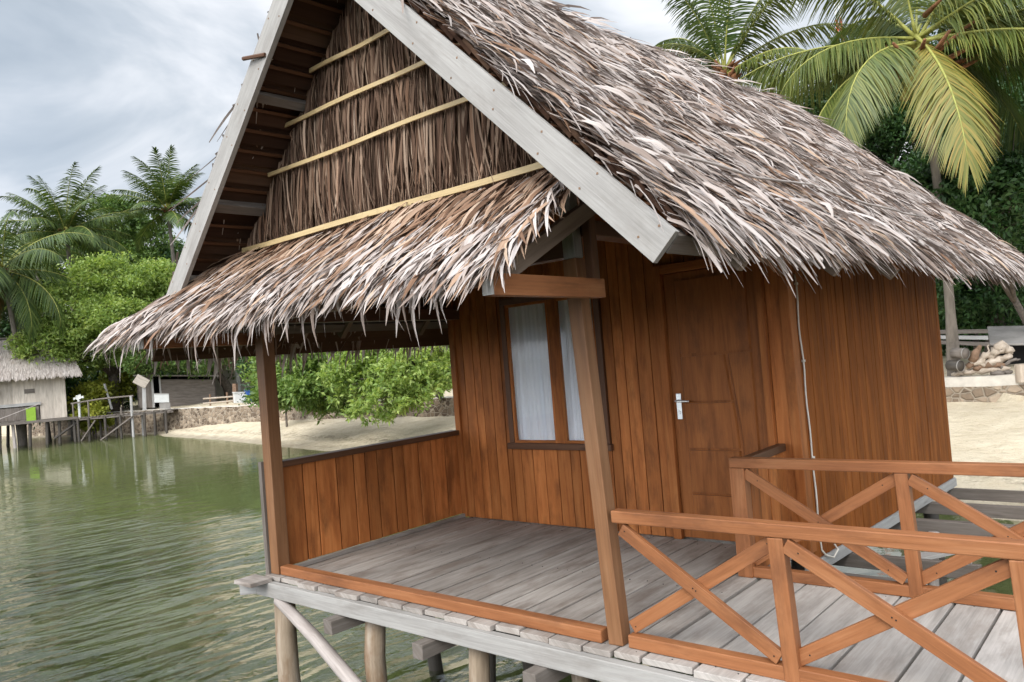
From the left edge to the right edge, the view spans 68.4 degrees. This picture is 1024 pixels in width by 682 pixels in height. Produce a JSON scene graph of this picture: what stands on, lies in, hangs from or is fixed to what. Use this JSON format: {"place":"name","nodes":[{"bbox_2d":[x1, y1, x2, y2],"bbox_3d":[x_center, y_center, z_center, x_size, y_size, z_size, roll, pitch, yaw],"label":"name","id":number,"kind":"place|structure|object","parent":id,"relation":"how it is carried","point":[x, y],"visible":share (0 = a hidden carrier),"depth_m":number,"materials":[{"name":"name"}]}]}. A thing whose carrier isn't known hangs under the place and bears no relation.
{"place":"outdoors","nodes":[
{"label":"outdoors","id":0,"kind":"place"},
{"bbox_2d":[0,0,1021,268],"label":"sky","id":1,"kind":"structure","parent":0,"point":[92,84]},
{"bbox_2d":[0,345,1023,681],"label":"ground","id":2,"kind":"structure","parent":0,"point":[126,559],"depth_m":14.16,"materials":[{"name":"beige sand"}]},
{"bbox_2d":[0,239,56,337],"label":"dark tree","id":3,"kind":"object","parent":2,"relation":"on","point":[6,326],"visible":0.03,"depth_m":59.38,"materials":[{"name":"green plant"}]},
{"bbox_2d":[0,336,82,454],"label":"stilt shack","id":4,"kind":"structure","parent":2,"relation":"on","point":[43,384],"depth_m":42.96,"materials":[{"name":"grey wood"}]},
{"bbox_2d":[0,406,39,421],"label":"railing","id":5,"kind":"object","parent":4,"relation":"in","point":[21,415],"depth_m":42.43,"materials":[{"name":"grey wood"}]},
{"bbox_2d":[0,403,41,418],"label":"fishing pole","id":6,"kind":"object","parent":4,"relation":"on","point":[21,410],"visible":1,"depth_m":42.06,"materials":[{"name":"grey plant"}]},
{"bbox_2d":[25,407,35,420],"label":"hanging cloth","id":7,"kind":"object","parent":4,"relation":"hanging from","point":[30,414],"visible":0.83,"depth_m":42.71,"materials":[{"name":"green fabric"}]},
{"bbox_2d":[73,394,83,420],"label":"marker post","id":8,"kind":"object","parent":4,"relation":"attached to","point":[78,397],"visible":1,"depth_m":43.21,"materials":[{"name":"white paint"}]},
{"bbox_2d":[0,225,84,315],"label":"coconut palm","id":9,"kind":"object","parent":2,"relation":"on","point":[63,256],"visible":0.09,"depth_m":56.02,"materials":[{"name":"green plant"}]},
{"bbox_2d":[0,211,101,448],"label":"coconut palm","id":10,"kind":"object","parent":2,"relation":"on","point":[11,280],"visible":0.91,"depth_m":42.70,"materials":[{"name":"green plant"}]},
{"bbox_2d":[0,222,107,370],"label":"dark tree","id":11,"kind":"object","parent":2,"relation":"on","point":[7,329],"depth_m":62.55,"materials":[{"name":"green plant"}]},
{"bbox_2d":[33,375,86,436],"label":"bush","id":12,"kind":"object","parent":2,"relation":"on","point":[68,387],"visible":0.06,"depth_m":48.62,"materials":[{"name":"green plant"}]},
{"bbox_2d":[0,162,143,434],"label":"coconut palm","id":13,"kind":"object","parent":2,"relation":"on","point":[50,222],"visible":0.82,"depth_m":49.75,"materials":[{"name":"green plant"}]},
{"bbox_2d":[66,378,113,436],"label":"bush","id":14,"kind":"object","parent":2,"relation":"on","point":[89,390],"visible":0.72,"depth_m":45.52,"materials":[{"name":"green plant"}]},
{"bbox_2d":[68,400,114,438],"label":"bush","id":15,"kind":"object","parent":2,"relation":"on","point":[97,409],"visible":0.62,"depth_m":44.02,"materials":[{"name":"green plant"}]},
{"bbox_2d":[3,248,198,411],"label":"broadleaf tree","id":16,"kind":"object","parent":2,"relation":"on","point":[134,289],"visible":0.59,"depth_m":45.11,"materials":[{"name":"green plant"}]},
{"bbox_2d":[65,366,137,408],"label":"bush","id":17,"kind":"object","parent":2,"relation":"on","point":[126,404],"visible":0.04,"depth_m":49.50,"materials":[{"name":"green plant"}]},
{"bbox_2d":[103,383,112,408],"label":"leaning pole","id":18,"kind":"object","parent":2,"relation":"on","point":[109,400],"visible":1,"depth_m":45.70,"materials":[{"name":"grey wood"}]},
{"bbox_2d":[51,191,184,286],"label":"dark tree","id":19,"kind":"object","parent":2,"relation":"on","point":[134,226],"visible":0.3,"depth_m":61.44,"materials":[{"name":"green plant"}]},
{"bbox_2d":[96,369,145,410],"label":"bush","id":20,"kind":"object","parent":2,"relation":"on","point":[124,379],"visible":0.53,"depth_m":48.10,"materials":[{"name":"green plant"}]},
{"bbox_2d":[63,238,179,378],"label":"dark tree","id":21,"kind":"object","parent":2,"relation":"on","point":[75,304],"depth_m":64.49,"materials":[{"name":"green plant"}]},
{"bbox_2d":[71,395,177,443],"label":"footbridge","id":22,"kind":"object","parent":2,"relation":"on","point":[132,414],"visible":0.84,"depth_m":42.84,"materials":[{"name":"wood"}]},
{"bbox_2d":[133,374,149,409],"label":"board sign","id":23,"kind":"object","parent":22,"relation":"on","point":[141,381],"visible":1,"depth_m":42.92,"materials":[{"name":"white wood"}]},
{"bbox_2d":[153,393,170,408],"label":"cool box","id":24,"kind":"object","parent":22,"relation":"on","point":[162,399],"visible":1,"depth_m":42.78,"materials":[{"name":"white paint"}]},
{"bbox_2d":[103,144,204,265],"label":"coconut palm","id":25,"kind":"object","parent":2,"relation":"on","point":[162,193],"visible":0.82,"depth_m":56.19,"materials":[{"name":"green plant"}]},
{"bbox_2d":[134,366,184,404],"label":"bush","id":26,"kind":"object","parent":2,"relation":"on","point":[162,373],"visible":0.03,"depth_m":53.21,"materials":[{"name":"green plant"}]},
{"bbox_2d":[151,239,183,374],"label":"dark tree","id":27,"kind":"object","parent":2,"relation":"on","point":[166,251],"visible":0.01,"depth_m":62.47,"materials":[{"name":"green plant"}]},
{"bbox_2d":[133,375,218,407],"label":"dark hut","id":28,"kind":"object","parent":2,"relation":"on","point":[182,390],"visible":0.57,"depth_m":47.64,"materials":[{"name":"grey wood"}]},
{"bbox_2d":[120,349,254,398],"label":"broadleaf tree","id":29,"kind":"object","parent":2,"relation":"on","point":[131,363],"visible":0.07,"depth_m":46.02,"materials":[{"name":"green plant"}]},
{"bbox_2d":[203,384,237,405],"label":"yard fence","id":30,"kind":"object","parent":2,"relation":"on","point":[234,387],"visible":0.32,"depth_m":44.24,"materials":[{"name":"brown wood"}]},
{"bbox_2d":[215,357,256,398],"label":"cream house","id":31,"kind":"structure","parent":2,"relation":"on","point":[219,390],"depth_m":52.15,"materials":[{"name":"paint"}]},
{"bbox_2d":[232,392,245,402],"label":"white crate","id":32,"kind":"object","parent":2,"relation":"on","point":[236,397],"visible":0.55,"depth_m":43.79,"materials":[{"name":"paint"}]},
{"bbox_2d":[27,396,454,435],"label":"retaining wall","id":33,"kind":"structure","parent":2,"relation":"on","point":[184,418],"depth_m":41.65,"materials":[{"name":"stone"}]},
{"bbox_2d":[227,357,276,404],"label":"dark tree","id":34,"kind":"object","parent":2,"relation":"on","point":[239,371],"visible":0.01,"depth_m":42.50,"materials":[{"name":"green plant"}]},
{"bbox_2d":[280,404,297,426],"bbox_3d":[-10.528,2.797,35.484,2.612,2.998,2.203,-4,-1,-7],"label":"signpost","id":35,"kind":"object","parent":2,"relation":"on","point":[286,421],"visible":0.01,"depth_m":35.29,"materials":[{"name":"white wood"}]},
{"bbox_2d":[236,349,387,424],"bbox_3d":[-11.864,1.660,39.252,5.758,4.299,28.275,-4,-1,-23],"label":"shore tree","id":36,"kind":"object","parent":2,"relation":"on","point":[296,389],"visible":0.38,"depth_m":27.12,"materials":[{"name":"green plant"}]},
{"bbox_2d":[316,345,451,427],"bbox_3d":[-2.538,1.113,28.086,4.441,3.450,10.103,-6,-2,40],"label":"shore tree","id":37,"kind":"object","parent":2,"relation":"on","point":[398,390],"visible":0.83,"depth_m":25.18,"materials":[{"name":"green plant"}]},
{"bbox_2d":[234,488,1023,681],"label":"timber deck","id":38,"kind":"structure","parent":2,"relation":"on","point":[548,570],"depth_m":4.76,"materials":[{"name":"grey wood"}]},
{"bbox_2d":[282,430,464,566],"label":"porch half wall","id":39,"kind":"structure","parent":38,"relation":"on","point":[338,500],"depth_m":6.51,"materials":[{"name":"brown wood"}]},
{"bbox_2d":[280,564,607,642],"bbox_3d":[-0.631,1.638,4.847,2.916,0.068,0.076,-6,-2,40],"label":"kick rail","id":40,"kind":"object","parent":38,"relation":"on","point":[563,626],"visible":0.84,"depth_m":4.54,"materials":[{"name":"brown wood"}]},
{"bbox_2d":[83,0,1023,645],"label":"thatched bungalow","id":41,"kind":"object","parent":38,"relation":"on","point":[577,246],"visible":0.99,"depth_m":5.28,"materials":[{"name":"brown wood"}]},
{"bbox_2d":[499,297,613,450],"bbox_3d":[0.362,0.264,6.652,1.130,1.385,0.086,-6,-2,40],"label":"window","id":42,"kind":"structure","parent":41,"relation":"in","point":[543,402],"depth_m":6.73,"materials":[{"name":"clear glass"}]},
{"bbox_2d":[663,262,768,541],"bbox_3d":[1.533,0.476,5.649,0.742,2.053,0.107,-6,-2,40],"label":"door","id":43,"kind":"structure","parent":41,"relation":"in","point":[713,333],"depth_m":5.67,"materials":[{"name":"wood"}]},
{"bbox_2d":[793,274,838,557],"bbox_3d":[2.217,0.544,5.489,0.261,2.077,0.051,-3,-2,-38],"label":"power cable","id":44,"kind":"object","parent":41,"relation":"attached to","point":[804,361],"visible":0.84,"depth_m":5.44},
{"bbox_2d":[743,444,788,565],"bbox_3d":[1.735,1.107,5.089,0.060,0.742,0.640,-6,-2,40],"label":"return panel","id":45,"kind":"object","parent":38,"relation":"on","point":[765,506],"visible":0.34,"depth_m":5.08,"materials":[{"name":"brown wood"}]},
{"bbox_2d":[611,508,1023,681],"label":"porch railing","id":46,"kind":"object","parent":38,"relation":"on","point":[779,545],"visible":1,"depth_m":3.25,"materials":[{"name":"brown wood"}]},
{"bbox_2d":[729,456,1023,610],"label":"porch railing","id":47,"kind":"object","parent":38,"relation":"on","point":[743,476],"visible":0.82,"depth_m":4.25,"materials":[{"name":"brown wood"}]},
{"bbox_2d":[655,0,875,103],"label":"coconut palm","id":48,"kind":"object","parent":2,"relation":"on","point":[757,58],"visible":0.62,"depth_m":22.76,"materials":[{"name":"green plant"}]},
{"bbox_2d":[834,2,843,39],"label":"lattice mast","id":49,"kind":"object","parent":2,"relation":"on","point":[836,12],"visible":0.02,"depth_m":146.09,"materials":[{"name":"white metal"}]},
{"bbox_2d":[734,0,1023,375],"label":"coconut palm","id":50,"kind":"object","parent":2,"relation":"on","point":[959,102],"visible":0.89,"depth_m":15.92,"materials":[{"name":"green plant"}]},
{"bbox_2d":[793,0,1023,174],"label":"dark tree","id":51,"kind":"object","parent":2,"relation":"on","point":[888,142],"visible":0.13,"depth_m":25.33,"materials":[{"name":"green plant"}]},
{"bbox_2d":[945,360,964,371],"bbox_3d":[10.850,0.609,18.461,0.275,0.287,0.344,-4,-1,-22],"label":"drum","id":52,"kind":"object","parent":2,"relation":"on","point":[954,365],"visible":1,"depth_m":18.36,"materials":[{"name":"grey metal"}]},
{"bbox_2d":[950,348,969,358],"bbox_3d":[10.933,0.306,18.405,0.275,0.287,0.344,-4,-1,-22],"label":"drum","id":53,"kind":"object","parent":52,"relation":"on","point":[959,353],"visible":1,"depth_m":18.30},
{"bbox_2d":[894,75,1023,352],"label":"dark tree","id":54,"kind":"object","parent":2,"relation":"on","point":[998,295],"visible":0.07,"depth_m":21.57,"materials":[{"name":"green plant"}]},
{"bbox_2d":[901,125,1023,323],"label":"dark tree","id":55,"kind":"object","parent":2,"relation":"on","point":[1003,187],"visible":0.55,"depth_m":17.29,"materials":[{"name":"green plant"}]},
{"bbox_2d":[941,340,989,355],"bbox_3d":[12.138,0.368,20.137,1.096,0.876,0.998,-5,-2,31],"label":"stacked board","id":56,"kind":"object","parent":2,"relation":"on","point":[975,343],"visible":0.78,"depth_m":19.68,"materials":[{"name":"grey wood"}]},
{"bbox_2d":[940,335,987,348],"bbox_3d":[12.068,0.301,20.177,1.197,1.024,0.998,-5,-2,31],"label":"stacked board","id":57,"kind":"object","parent":56,"relation":"on","point":[975,338],"visible":0.53,"depth_m":19.69,"materials":[{"name":"white wood"}]},
{"bbox_2d":[940,329,987,356],"bbox_3d":[12.111,0.233,20.150,1.098,1.150,0.998,-5,-2,31],"label":"stacked board","id":58,"kind":"object","parent":57,"relation":"on","point":[970,331],"visible":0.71,"depth_m":19.72,"materials":[{"name":"grey wood"}]},
{"bbox_2d":[938,284,1010,355],"bbox_3d":[15.116,-0.693,25.875,3.725,2.945,3.394,-5,-1,-2],"label":"bush","id":59,"kind":"object","parent":2,"relation":"on","point":[943,346],"visible":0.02,"depth_m":25.47,"materials":[{"name":"green plant"}]},
{"bbox_2d":[939,284,1023,349],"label":"bush","id":60,"kind":"object","parent":2,"relation":"on","point":[1015,321],"visible":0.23,"depth_m":22.23,"materials":[{"name":"green plant"}]},
{"bbox_2d":[944,374,1023,401],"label":"retaining wall","id":61,"kind":"structure","parent":2,"relation":"on","point":[987,388],"depth_m":18.17,"materials":[{"name":"stone"}]},
{"bbox_2d":[951,371,965,375],"bbox_3d":[11.043,0.795,18.579,0.398,0.148,0.165,-5,-2,31],"label":"driftwood log","id":62,"kind":"object","parent":61,"relation":"on","point":[957,373],"visible":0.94,"depth_m":18.55,"materials":[{"name":"beige wood"}]},
{"bbox_2d":[954,351,990,376],"bbox_3d":[11.281,0.573,18.452,0.865,0.584,0.211,-5,-2,33],"label":"driftwood log","id":63,"kind":"object","parent":61,"relation":"on","point":[984,355],"visible":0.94,"depth_m":18.31,"materials":[{"name":"beige wood"}]},
{"bbox_2d":[965,345,981,368],"bbox_3d":[11.281,0.385,18.429,0.390,0.579,0.266,-6,-2,40],"label":"driftwood log","id":64,"kind":"object","parent":63,"relation":"on","point":[974,355],"visible":1,"depth_m":18.35,"materials":[{"name":"brown wood"}]},
{"bbox_2d":[964,366,1010,374],"bbox_3d":[11.527,0.719,18.313,1.000,0.192,0.204,-5,-2,33],"label":"driftwood log","id":65,"kind":"object","parent":61,"relation":"on","point":[981,371],"visible":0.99,"depth_m":18.29,"materials":[{"name":"beige wood"}]},
{"bbox_2d":[973,362,1005,370],"bbox_3d":[11.571,0.608,18.244,0.724,0.220,0.210,-6,-2,35],"label":"driftwood log","id":66,"kind":"object","parent":65,"relation":"on","point":[978,368],"visible":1,"depth_m":18.19,"materials":[{"name":"brown wood"}]},
{"bbox_2d":[985,354,1012,365],"bbox_3d":[11.723,0.468,18.174,0.604,0.307,0.245,-5,-2,31],"label":"driftwood log","id":67,"kind":"object","parent":65,"relation":"on","point":[999,359],"visible":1,"depth_m":18.12,"materials":[{"name":"beige wood"}]},
{"bbox_2d":[987,340,1014,358],"bbox_3d":[11.742,0.205,18.128,0.560,0.462,0.322,-5,-1,18],"label":"driftwood root","id":68,"kind":"object","parent":67,"relation":"on","point":[1000,347],"visible":1,"depth_m":18.05,"materials":[{"name":"beige wood"}]},
{"bbox_2d":[999,358,1019,368],"bbox_3d":[11.916,0.535,18.040,0.441,0.256,0.128,-5,-2,28],"label":"driftwood branch","id":69,"kind":"object","parent":65,"relation":"on","point":[1008,362],"visible":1,"depth_m":18.00,"materials":[{"name":"grey wood"}]},
{"bbox_2d":[990,370,1012,374],"bbox_3d":[11.768,0.782,18.117,0.471,0.180,0.196,-5,-2,33],"label":"driftwood log","id":70,"kind":"object","parent":61,"relation":"on","point":[1000,372],"visible":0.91,"depth_m":18.07,"materials":[{"name":"beige wood"}]},
{"bbox_2d":[1014,364,1023,382],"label":"tree stump","id":71,"kind":"object","parent":61,"relation":"on","point":[1019,372],"visible":1,"depth_m":17.50,"materials":[{"name":"beige wood"}]},
{"bbox_2d":[957,2,1023,323],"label":"dark tree","id":72,"kind":"object","parent":2,"relation":"on","point":[1009,79],"depth_m":25.18,"materials":[{"name":"green plant"}]},
{"bbox_2d":[987,326,1023,363],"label":"lean to shed","id":73,"kind":"object","parent":2,"relation":"on","point":[1012,336],"visible":0.73,"depth_m":20.27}
]}

